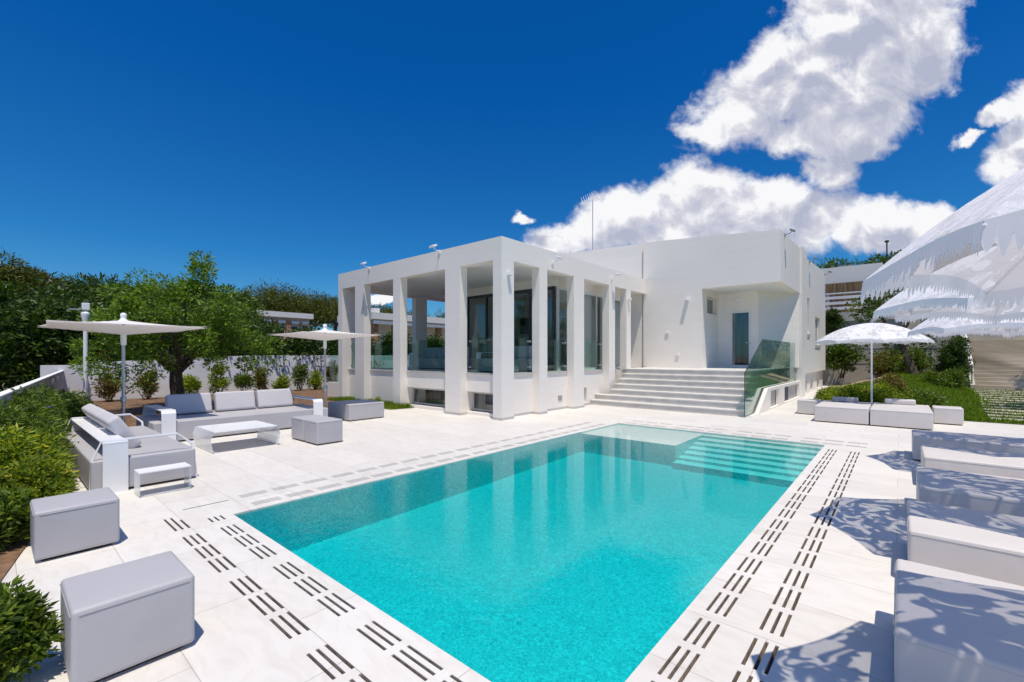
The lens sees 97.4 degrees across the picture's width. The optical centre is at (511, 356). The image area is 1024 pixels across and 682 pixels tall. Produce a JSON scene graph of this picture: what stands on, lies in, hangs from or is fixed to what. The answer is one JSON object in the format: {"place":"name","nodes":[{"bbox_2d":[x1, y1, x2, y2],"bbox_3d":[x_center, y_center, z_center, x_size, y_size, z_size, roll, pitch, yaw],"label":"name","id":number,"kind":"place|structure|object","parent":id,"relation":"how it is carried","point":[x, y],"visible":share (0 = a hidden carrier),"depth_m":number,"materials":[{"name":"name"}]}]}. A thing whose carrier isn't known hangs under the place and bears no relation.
{"place":"outdoors","nodes":[
{"label":"outdoors","id":0,"kind":"place"},
{"bbox_2d":[81,388,415,426],"bbox_3d":[-5.306,1.709,22.066,10.950,0.050,33.500,0,0,41],"label":"soil strip","id":1,"kind":"object","parent":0,"point":[134,406],"visible":0.07,"depth_m":16.36,"materials":[{"name":"soil"}]},
{"bbox_2d":[40,365,82,397],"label":"wall end","id":2,"kind":"structure","parent":1,"relation":"on","point":[73,382],"depth_m":16.92,"materials":[{"name":"paint"}]},
{"bbox_2d":[39,388,95,414],"bbox_3d":[-10.142,1.249,9.905,1.573,1.128,1.472,0,0,41],"label":"garden shrub","id":3,"kind":"object","parent":1,"relation":"on","point":[81,398],"visible":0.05,"depth_m":10.20,"materials":[{"name":"green plant"}]},
{"bbox_2d":[90,368,121,401],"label":"shrub","id":4,"kind":"object","parent":1,"relation":"on","point":[109,388],"visible":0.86,"depth_m":17.05,"materials":[{"name":"green plant"}]},
{"bbox_2d":[135,369,159,399],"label":"shrub","id":5,"kind":"object","parent":1,"relation":"on","point":[150,392],"visible":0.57,"depth_m":17.95,"materials":[{"name":"green plant"}]},
{"bbox_2d":[62,249,284,394],"bbox_3d":[-10.667,-0.812,14.731,4.668,5.441,5.794,0,0,41],"label":"garden tree","id":6,"kind":"object","parent":1,"relation":"on","point":[223,334],"visible":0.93,"depth_m":13.74,"materials":[{"name":"green plant"}]},
{"bbox_2d":[183,374,201,393],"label":"shrub","id":7,"kind":"object","parent":1,"relation":"on","point":[190,382],"visible":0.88,"depth_m":19.08,"materials":[{"name":"green plant"}]},
{"bbox_2d":[206,363,231,392],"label":"shrub","id":8,"kind":"object","parent":1,"relation":"on","point":[222,383],"visible":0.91,"depth_m":19.89,"materials":[{"name":"green plant"}]},
{"bbox_2d":[232,372,256,390],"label":"shrub","id":9,"kind":"object","parent":1,"relation":"on","point":[242,381],"visible":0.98,"depth_m":20.59,"materials":[{"name":"green plant"}]},
{"bbox_2d":[253,366,269,390],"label":"shrub","id":10,"kind":"object","parent":1,"relation":"on","point":[261,380],"visible":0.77,"depth_m":21.18,"materials":[{"name":"green plant"}]},
{"bbox_2d":[271,373,291,388],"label":"shrub","id":11,"kind":"object","parent":1,"relation":"on","point":[281,382],"visible":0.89,"depth_m":21.84,"materials":[{"name":"green plant"}]},
{"bbox_2d":[290,362,310,390],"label":"shrub","id":12,"kind":"object","parent":1,"relation":"on","point":[298,370],"visible":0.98,"depth_m":22.58,"materials":[{"name":"green plant"}]},
{"bbox_2d":[305,369,323,389],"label":"shrub","id":13,"kind":"object","parent":1,"relation":"on","point":[315,382],"visible":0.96,"depth_m":23.16,"materials":[{"name":"green plant"}]},
{"bbox_2d":[323,359,337,386],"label":"shrub","id":14,"kind":"object","parent":1,"relation":"on","point":[331,370],"visible":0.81,"depth_m":23.83,"materials":[{"name":"green plant"}]},
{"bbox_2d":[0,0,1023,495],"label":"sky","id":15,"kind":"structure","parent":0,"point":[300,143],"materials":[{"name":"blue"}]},
{"bbox_2d":[1,385,1023,681],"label":"pool deck","id":16,"kind":"structure","parent":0,"point":[841,625],"depth_m":3.90,"materials":[{"name":"white stone"}]},
{"bbox_2d":[0,370,63,411],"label":"wall","id":17,"kind":"structure","parent":16,"relation":"on","point":[54,380],"depth_m":10.73,"materials":[{"name":"concrete"}]},
{"bbox_2d":[0,444,65,581],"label":"planting bed","id":18,"kind":"object","parent":16,"relation":"on","point":[10,554],"visible":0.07,"depth_m":3.96,"materials":[{"name":"brown soil"}]},
{"bbox_2d":[0,485,36,549],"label":"garden shrub","id":19,"kind":"object","parent":18,"relation":"on","point":[14,519],"visible":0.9,"depth_m":4.11,"materials":[{"name":"green plant"}]},
{"bbox_2d":[1,454,54,486],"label":"garden shrub","id":20,"kind":"object","parent":18,"relation":"on","point":[24,461],"visible":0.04,"depth_m":4.87,"materials":[{"name":"green plant"}]},
{"bbox_2d":[0,574,64,681],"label":"garden shrub","id":21,"kind":"object","parent":18,"relation":"on","point":[28,630],"visible":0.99,"depth_m":2.40,"materials":[{"name":"green plant"}]},
{"bbox_2d":[4,393,71,453],"bbox_3d":[-7.151,1.162,6.384,1.252,1.263,1.401,0,0,41],"label":"garden shrub","id":22,"kind":"object","parent":18,"relation":"on","point":[26,405],"visible":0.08,"depth_m":6.54,"materials":[{"name":"green plant"}]},
{"bbox_2d":[4,386,73,440],"bbox_3d":[-7.852,1.126,7.083,1.411,1.359,1.376,0,0,41],"label":"garden shrub","id":23,"kind":"object","parent":18,"relation":"on","point":[50,405],"visible":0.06,"depth_m":7.34,"materials":[{"name":"green plant"}]},
{"bbox_2d":[0,421,78,471],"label":"garden shrub","id":24,"kind":"object","parent":18,"relation":"on","point":[17,446],"visible":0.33,"depth_m":5.27,"materials":[{"name":"green plant"}]},
{"bbox_2d":[0,397,78,472],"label":"garden shrub","id":25,"kind":"object","parent":18,"relation":"on","point":[24,421],"visible":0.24,"depth_m":5.95,"materials":[{"name":"green plant"}]},
{"bbox_2d":[0,452,79,502],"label":"garden shrub","id":26,"kind":"object","parent":18,"relation":"on","point":[46,481],"visible":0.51,"depth_m":4.73,"materials":[{"name":"green plant"}]},
{"bbox_2d":[0,383,81,431],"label":"garden shrub","id":27,"kind":"object","parent":18,"relation":"on","point":[56,403],"visible":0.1,"depth_m":8.22,"materials":[{"name":"green plant"}]},
{"bbox_2d":[12,383,97,430],"bbox_3d":[-9.258,1.161,9.049,1.446,1.273,1.635,0,0,41],"label":"garden shrub","id":28,"kind":"object","parent":18,"relation":"on","point":[73,413],"visible":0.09,"depth_m":9.17,"materials":[{"name":"green plant"}]},
{"bbox_2d":[30,487,119,560],"bbox_3d":[-4.042,1.532,4.163,0.568,0.435,0.558,0,0,41],"label":"pouf","id":29,"kind":"object","parent":16,"relation":"on","point":[69,523],"visible":1,"depth_m":3.99,"materials":[{"name":"grey fabric"}]},
{"bbox_2d":[69,303,90,399],"bbox_3d":[-11.827,0.140,12.317,0.200,3.220,0.418,0,0,41],"label":"lamp post","id":30,"kind":"object","parent":16,"relation":"on","point":[85,315],"visible":0.79,"depth_m":12.36,"materials":[{"name":"metal"}]},
{"bbox_2d":[40,313,204,422],"bbox_3d":[-8.028,0.425,9.296,2.360,2.650,2.360,0,0,41],"label":"garden umbrella","id":31,"kind":"object","parent":16,"relation":"on","point":[123,327],"visible":0.88,"depth_m":9.04,"materials":[{"name":"fabric"}]},
{"bbox_2d":[59,551,194,681],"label":"pouf","id":32,"kind":"object","parent":16,"relation":"on","point":[118,618],"visible":1,"depth_m":2.53,"materials":[{"name":"grey fabric"}]},
{"bbox_2d":[62,404,197,492],"bbox_3d":[-6.152,1.296,7.137,3.379,0.911,1.158,0,0,41],"label":"outdoor sofa","id":33,"kind":"object","parent":16,"relation":"on","point":[112,452],"visible":0.9,"depth_m":6.25,"materials":[{"name":"grey fabric"}]},
{"bbox_2d":[134,462,190,473],"bbox_3d":[-4.536,1.597,5.850,0.290,0.305,0.540,0,0,41],"label":"side table","id":34,"kind":"object","parent":16,"relation":"on","point":[161,468],"visible":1,"depth_m":5.80,"materials":[{"name":"white paint"}]},
{"bbox_2d":[136,388,327,441],"bbox_3d":[-6.512,1.303,10.748,1.712,0.894,3.580,0,0,41],"label":"outdoor sofa","id":35,"kind":"object","parent":16,"relation":"on","point":[184,415],"visible":0.88,"depth_m":10.39,"materials":[{"name":"grey fabric"}]},
{"bbox_2d":[195,420,276,432],"bbox_3d":[-5.382,1.555,8.804,1.070,0.390,1.200,0,0,41],"label":"coffee table","id":36,"kind":"object","parent":16,"relation":"on","point":[228,427],"visible":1,"depth_m":8.72,"materials":[{"name":"white paint"}]},
{"bbox_2d":[292,414,327,441],"bbox_3d":[-4.290,1.515,9.559,0.588,0.470,0.548,0,0,41],"label":"pouf","id":37,"kind":"object","parent":16,"relation":"on","point":[298,427],"visible":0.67,"depth_m":9.35,"materials":[{"name":"grey fabric"}]},
{"bbox_2d":[305,417,342,444],"bbox_3d":[-3.835,1.515,9.167,0.548,0.470,0.548,0,0,41],"label":"pouf","id":38,"kind":"object","parent":16,"relation":"on","point":[324,430],"visible":1,"depth_m":8.99,"materials":[{"name":"grey fabric"}]},
{"bbox_2d":[273,324,379,406],"bbox_3d":[-5.091,0.435,12.243,2.160,2.630,2.160,0,0,41],"label":"garden umbrella","id":39,"kind":"object","parent":16,"relation":"on","point":[325,334],"visible":0.83,"depth_m":12.04,"materials":[{"name":"fabric"}]},
{"bbox_2d":[328,399,383,420],"bbox_3d":[-4.451,1.522,12.840,1.198,0.455,1.088,0,0,41],"label":"pouf","id":40,"kind":"object","parent":16,"relation":"on","point":[354,410],"visible":0.96,"depth_m":12.46,"materials":[{"name":"grey fabric"}]},
{"bbox_2d":[164,426,858,681],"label":"drain channel","id":41,"kind":"object","parent":16,"relation":"in","point":[666,664],"visible":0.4,"depth_m":3.22,"materials":[{"name":"metal"}]},
{"bbox_2d":[235,424,823,681],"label":"pool basin","id":42,"kind":"object","parent":16,"relation":"in","point":[564,559],"visible":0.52,"depth_m":5.42,"materials":[{"name":"tile"}]},
{"bbox_2d":[582,424,822,487],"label":"pool steps","id":43,"kind":"structure","parent":42,"relation":"on","point":[771,463],"depth_m":9.19,"materials":[{"name":"tile"}]},
{"bbox_2d":[327,229,824,420],"bbox_3d":[4.891,-1.724,22.240,15.370,6.948,21.922,0,0,41],"label":"villa","id":44,"kind":"object","parent":16,"relation":"on","point":[594,336],"visible":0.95,"depth_m":16.90,"materials":[{"name":"paint"}]},
{"bbox_2d":[413,387,444,406],"bbox_3d":[-2.523,1.350,14.940,2.330,0.560,0.140,0,0,41],"label":"basement window","id":45,"kind":"structure","parent":44,"relation":"in","point":[426,396],"depth_m":15.19,"materials":[{"name":"glass"}]},
{"bbox_2d":[409,347,475,369],"bbox_3d":[-2.782,0.070,17.910,2.800,0.860,1.152,0,0,41],"label":"terrace sofa","id":46,"kind":"object","parent":44,"relation":"on","point":[434,358],"visible":0.59,"depth_m":17.86,"materials":[{"name":"grey"}]},
{"bbox_2d":[473,392,492,411],"bbox_3d":[-0.671,1.350,13.344,1.280,0.560,0.140,0,0,41],"label":"basement window","id":47,"kind":"structure","parent":44,"relation":"in","point":[482,401],"depth_m":13.55,"materials":[{"name":"glass"}]},
{"bbox_2d":[476,358,518,372],"bbox_3d":[-0.468,0.285,14.199,1.150,0.430,0.800,0,0,41],"label":"terrace pouf","id":48,"kind":"object","parent":44,"relation":"on","point":[484,365],"visible":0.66,"depth_m":14.03,"materials":[{"name":"grey"}]},
{"bbox_2d":[467,286,555,370],"bbox_3d":[-0.174,-0.975,17.114,4.390,2.950,0.100,0,0,41],"label":"sliding window","id":49,"kind":"structure","parent":44,"relation":"in","point":[552,288],"depth_m":16.39,"materials":[{"name":"grey metal"}]},
{"bbox_2d":[476,346,547,371],"bbox_3d":[-0.009,0.070,15.652,2.350,0.860,1.152,0,0,41],"label":"terrace sofa","id":50,"kind":"object","parent":44,"relation":"on","point":[523,354],"visible":0.45,"depth_m":15.29,"materials":[{"name":"grey plastic"}]},
{"bbox_2d":[556,286,619,370],"bbox_3d":[3.333,-0.975,17.729,0.100,2.950,5.390,0,0,41],"label":"sliding window","id":51,"kind":"structure","parent":44,"relation":"in","point":[558,288],"depth_m":17.06,"materials":[{"name":"grey metal"}]},
{"bbox_2d":[730,310,750,367],"bbox_3d":[9.575,-0.721,18.837,0.810,2.378,0.200,0,0,41],"label":"front door","id":52,"kind":"structure","parent":44,"relation":"in","point":[740,321],"depth_m":18.91,"materials":[{"name":"blue glass"}]},
{"bbox_2d":[797,399,821,414],"bbox_3d":[9.079,1.535,13.720,0.568,0.430,0.608,0,0,41],"label":"daybed block","id":53,"kind":"object","parent":16,"relation":"on","point":[805,406],"depth_m":13.54,"materials":[{"name":"white fabric"}]},
{"bbox_2d":[814,400,871,424],"bbox_3d":[9.206,1.535,12.469,1.153,0.430,1.998,0,0,41],"label":"daybed block","id":54,"kind":"object","parent":16,"relation":"on","point":[855,413],"depth_m":11.80,"materials":[{"name":"white fabric"}]},
{"bbox_2d":[814,319,934,404],"bbox_3d":[10.466,0.300,13.092,2.568,2.780,2.568,0,0,5],"label":"fringed umbrella","id":55,"kind":"object","parent":16,"relation":"on","point":[866,333],"visible":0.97,"depth_m":12.53,"materials":[{"name":"white fabric"}]},
{"bbox_2d":[870,403,933,429],"bbox_3d":[10.134,1.535,11.735,1.178,0.430,2.098,0,0,41],"label":"daybed block","id":56,"kind":"object","parent":16,"relation":"on","point":[919,417],"depth_m":11.02,"materials":[{"name":"white fabric"}]},
{"bbox_2d":[885,398,915,404],"bbox_3d":[10.685,1.249,12.389,0.650,0.140,0.280,0,0,41],"label":"pillow","id":57,"kind":"object","parent":56,"relation":"on","point":[900,401],"visible":1,"depth_m":12.29,"materials":[{"name":"white fabric"}]},
{"bbox_2d":[861,168,1023,308],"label":"fringed umbrella","id":58,"kind":"object","parent":16,"relation":"on","point":[975,247],"visible":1,"depth_m":1.79,"materials":[{"name":"white fabric"}]},
{"bbox_2d":[932,405,963,425],"bbox_3d":[11.354,1.535,11.733,0.568,0.430,0.648,0,0,41],"label":"daybed block","id":59,"kind":"object","parent":16,"relation":"on","point":[950,415],"depth_m":11.51,"materials":[{"name":"white fabric"}]},
{"bbox_2d":[873,282,1023,324],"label":"fringed umbrella","id":60,"kind":"object","parent":16,"relation":"on","point":[916,305],"visible":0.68,"depth_m":4.64,"materials":[{"name":"white fabric"}]},
{"bbox_2d":[893,559,1023,681],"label":"lounger","id":61,"kind":"object","parent":16,"relation":"on","point":[952,626],"visible":1,"depth_m":2.21,"materials":[{"name":"white fabric"}]},
{"bbox_2d":[906,500,1023,585],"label":"lounger","id":62,"kind":"object","parent":16,"relation":"on","point":[985,544],"visible":0.83,"depth_m":3.36,"materials":[{"name":"white fabric"}]},
{"bbox_2d":[907,316,1023,338],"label":"fringed umbrella","id":63,"kind":"object","parent":16,"relation":"on","point":[943,326],"visible":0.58,"depth_m":6.62,"materials":[{"name":"white fabric"}]},
{"bbox_2d":[912,429,1023,460],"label":"lounger","id":64,"kind":"object","parent":16,"relation":"on","point":[975,442],"visible":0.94,"depth_m":7.28,"materials":[{"name":"white fabric"}]},
{"bbox_2d":[916,467,1023,516],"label":"lounger","id":65,"kind":"object","parent":16,"relation":"on","point":[992,493],"visible":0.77,"depth_m":4.53,"materials":[{"name":"white fabric"}]},
{"bbox_2d":[920,445,1023,478],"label":"lounger","id":66,"kind":"object","parent":16,"relation":"on","point":[1001,464],"visible":0.59,"depth_m":5.86,"materials":[{"name":"white fabric"}]},
{"bbox_2d":[961,335,1023,390],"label":"garden steps","id":67,"kind":"structure","parent":16,"relation":"on","point":[999,363],"depth_m":21.62,"materials":[{"name":"beige stone"}]},
{"bbox_2d":[826,377,882,387],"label":"sandy path","id":68,"kind":"structure","parent":0,"point":[866,380],"depth_m":25.49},
{"bbox_2d":[825,343,867,377],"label":"lawn shrub","id":69,"kind":"object","parent":68,"relation":"on","point":[838,356],"visible":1,"depth_m":26.43,"materials":[{"name":"green plant"}]},
{"bbox_2d":[821,262,895,311],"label":"house","id":70,"kind":"structure","parent":0,"point":[845,274],"depth_m":30.54,"materials":[{"name":"paint"}]},
{"bbox_2d":[825,281,903,312],"bbox_3d":[23.816,-3.781,28.614,10.823,2.264,0.102,0,0,41],"label":"bamboo screen","id":71,"kind":"object","parent":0,"point":[859,287],"visible":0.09,"depth_m":29.98,"materials":[{"name":"wood"}]},
{"bbox_2d":[852,371,1023,423],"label":"lawn","id":72,"kind":"structure","parent":0,"point":[979,402],"depth_m":15.74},
{"bbox_2d":[813,384,840,400],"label":"lawn shrub","id":73,"kind":"object","parent":72,"relation":"on","point":[820,393],"visible":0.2,"depth_m":15.92,"materials":[{"name":"green plant"}]},
{"bbox_2d":[823,381,921,404],"bbox_3d":[11.667,1.296,14.675,2.518,1.027,2.126,0,0,41],"label":"lawn shrub","id":74,"kind":"object","parent":72,"relation":"on","point":[863,393],"visible":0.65,"depth_m":14.27,"materials":[{"name":"green plant"}]},
{"bbox_2d":[864,350,906,376],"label":"lawn shrub","id":75,"kind":"object","parent":72,"relation":"on","point":[880,372],"visible":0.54,"depth_m":25.23,"materials":[{"name":"green plant"}]},
{"bbox_2d":[844,287,937,373],"bbox_3d":[19.450,-1.302,22.413,4.798,5.110,2.160,0,0,41],"label":"leaning tree","id":76,"kind":"object","parent":72,"relation":"on","point":[904,352],"visible":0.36,"depth_m":22.60,"materials":[{"name":"green plant"}]},
{"bbox_2d":[874,371,908,392],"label":"lawn shrub","id":77,"kind":"object","parent":72,"relation":"on","point":[890,380],"visible":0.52,"depth_m":16.68,"materials":[{"name":"green plant"}]},
{"bbox_2d":[892,347,935,372],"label":"lawn shrub","id":78,"kind":"object","parent":72,"relation":"on","point":[921,366],"visible":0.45,"depth_m":23.17,"materials":[{"name":"green plant"}]},
{"bbox_2d":[894,383,950,409],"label":"lawn shrub","id":79,"kind":"object","parent":72,"relation":"on","point":[929,398],"visible":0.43,"depth_m":13.66,"materials":[{"name":"green plant"}]},
{"bbox_2d":[918,367,971,388],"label":"lawn shrub","id":80,"kind":"object","parent":72,"relation":"on","point":[950,378],"visible":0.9,"depth_m":18.86,"materials":[{"name":"green plant"}]},
{"bbox_2d":[930,335,974,378],"bbox_3d":[20.561,0.246,21.008,1.614,2.515,1.623,0,0,41],"label":"lawn shrub","id":81,"kind":"object","parent":72,"relation":"on","point":[952,355],"visible":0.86,"depth_m":20.77,"materials":[{"name":"green plant"}]},
{"label":"ground","id":82,"kind":"structure","parent":0,"visible":0},
{"bbox_2d":[0,276,43,387],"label":"hedge bush","id":83,"kind":"object","parent":82,"relation":"on","point":[6,289],"visible":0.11,"depth_m":18.68,"materials":[{"name":"green plant"}]},
{"bbox_2d":[0,247,79,391],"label":"pine tree","id":84,"kind":"object","parent":82,"relation":"on","point":[21,275],"visible":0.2,"depth_m":21.81,"materials":[{"name":"green plant"}]},
{"bbox_2d":[0,289,105,386],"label":"hedge bush","id":85,"kind":"object","parent":82,"relation":"on","point":[27,341],"visible":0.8,"depth_m":17.62,"materials":[{"name":"green plant"}]},
{"bbox_2d":[0,296,118,388],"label":"dark tree","id":86,"kind":"object","parent":82,"relation":"on","point":[6,329],"visible":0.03,"depth_m":18.16,"materials":[{"name":"green plant"}]},
{"bbox_2d":[24,278,110,361],"bbox_3d":[-20.343,-0.859,20.848,4.796,5.338,4.330,0,0,-43],"label":"tree","id":87,"kind":"object","parent":82,"relation":"on","point":[70,294],"visible":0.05,"depth_m":20.39,"materials":[{"name":"green plant"}]},
{"bbox_2d":[57,271,132,296],"bbox_3d":[-27.823,-1.542,29.149,6.778,7.977,6.602,0,0,15],"label":"feathery tree","id":88,"kind":"object","parent":82,"relation":"on","point":[85,282],"visible":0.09,"depth_m":28.43,"materials":[{"name":"green plant"}]},
{"bbox_2d":[46,280,162,313],"bbox_3d":[-22.216,-0.861,24.976,7.778,6.559,8.605,0,0,41],"label":"dark tree","id":89,"kind":"object","parent":82,"relation":"on","point":[91,291],"visible":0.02,"depth_m":23.95,"materials":[{"name":"green plant"}]},
{"bbox_2d":[148,278,271,323],"bbox_3d":[-22.042,-1.601,31.916,8.492,8.146,7.512,0,0,-4],"label":"round tree","id":90,"kind":"object","parent":82,"relation":"on","point":[242,296],"visible":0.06,"depth_m":33.25,"materials":[{"name":"green plant"}]},
{"bbox_2d":[192,299,270,343],"bbox_3d":[-19.442,-0.685,29.811,7.133,6.843,6.310,0,0,-39],"label":"round tree","id":91,"kind":"object","parent":82,"relation":"on","point":[254,319],"visible":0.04,"depth_m":30.39,"materials":[{"name":"green plant"}]},
{"bbox_2d":[88,355,408,400],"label":"boundary wall","id":92,"kind":"structure","parent":82,"relation":"on","point":[199,372],"depth_m":21.36,"materials":[{"name":"paint"}]},
{"bbox_2d":[231,317,294,371],"bbox_3d":[-13.032,-0.155,23.466,3.163,3.900,3.504,0,0,41],"label":"hedge bush","id":93,"kind":"object","parent":82,"relation":"on","point":[272,330],"visible":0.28,"depth_m":23.07,"materials":[{"name":"green plant"}]},
{"bbox_2d":[238,279,316,324],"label":"umbrella pine","id":94,"kind":"object","parent":82,"relation":"on","point":[275,298],"visible":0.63,"depth_m":81.08,"materials":[{"name":"green plant"}]},
{"bbox_2d":[256,310,313,342],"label":"stone house","id":95,"kind":"structure","parent":82,"relation":"on","point":[290,320],"depth_m":58.01,"materials":[{"name":"paint"}]},
{"bbox_2d":[280,322,329,370],"bbox_3d":[-11.691,-0.065,24.947,3.012,3.714,3.337,0,0,41],"label":"hedge bush","id":96,"kind":"object","parent":82,"relation":"on","point":[304,346],"visible":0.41,"depth_m":24.37,"materials":[{"name":"green plant"}]},
{"bbox_2d":[274,288,336,328],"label":"umbrella pine","id":97,"kind":"object","parent":82,"relation":"on","point":[314,301],"visible":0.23,"depth_m":87.28,"materials":[{"name":"green plant"}]},
{"bbox_2d":[306,294,337,330],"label":"umbrella pine","id":98,"kind":"object","parent":82,"relation":"on","point":[330,311],"visible":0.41,"depth_m":86.45,"materials":[{"name":"green plant"}]},
{"bbox_2d":[317,339,337,354],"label":"hedge bush","id":99,"kind":"object","parent":82,"relation":"on","point":[332,347],"visible":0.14,"depth_m":26.11,"materials":[{"name":"green plant"}]},
{"bbox_2d":[337,308,444,352],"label":"pillared house","id":100,"kind":"structure","parent":82,"relation":"on","point":[381,323],"depth_m":54.63,"materials":[{"name":"paint"}]},
{"bbox_2d":[377,331,411,365],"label":"hedge bush","id":101,"kind":"object","parent":82,"relation":"on","point":[387,343],"visible":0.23,"depth_m":29.21,"materials":[{"name":"green plant"}]},
{"bbox_2d":[411,332,443,347],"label":"hedge bush","id":102,"kind":"object","parent":82,"relation":"on","point":[435,342],"visible":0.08,"depth_m":31.32,"materials":[{"name":"green plant"}]},
{"bbox_2d":[813,257,862,268],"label":"roadside tree","id":103,"kind":"object","parent":82,"relation":"on","point":[831,264],"visible":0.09,"depth_m":40.17,"materials":[{"name":"green plant"}]},
{"bbox_2d":[855,249,901,264],"bbox_3d":[32.038,-4.535,38.416,5.677,8.873,5.737,0,0,45],"label":"roadside tree","id":104,"kind":"object","parent":82,"relation":"on","point":[882,258],"visible":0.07,"depth_m":38.15,"materials":[{"name":"green plant"}]},
{"bbox_2d":[822,311,1023,384],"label":"retaining wall","id":105,"kind":"structure","parent":82,"relation":"on","point":[830,377],"depth_m":26.87,"materials":[{"name":"concrete"}]},
{"bbox_2d":[825,307,848,335],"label":"lawn shrub","id":106,"kind":"object","parent":105,"relation":"attached to","point":[833,321],"visible":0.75,"depth_m":27.16,"materials":[{"name":"green plant"}]},
{"bbox_2d":[825,288,902,310],"bbox_3d":[24.607,-3.285,23.954,18.000,1.270,0.260,0,0,41],"label":"terrace railing","id":107,"kind":"object","parent":105,"relation":"on","point":[827,298],"visible":0.09,"depth_m":27.55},
{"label":"grass strip","id":108,"kind":"structure","parent":0,"visible":0},
{"bbox_2d":[326,396,412,409],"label":"grass","id":109,"kind":"structure","parent":108,"relation":"on","point":[389,404],"depth_m":15.41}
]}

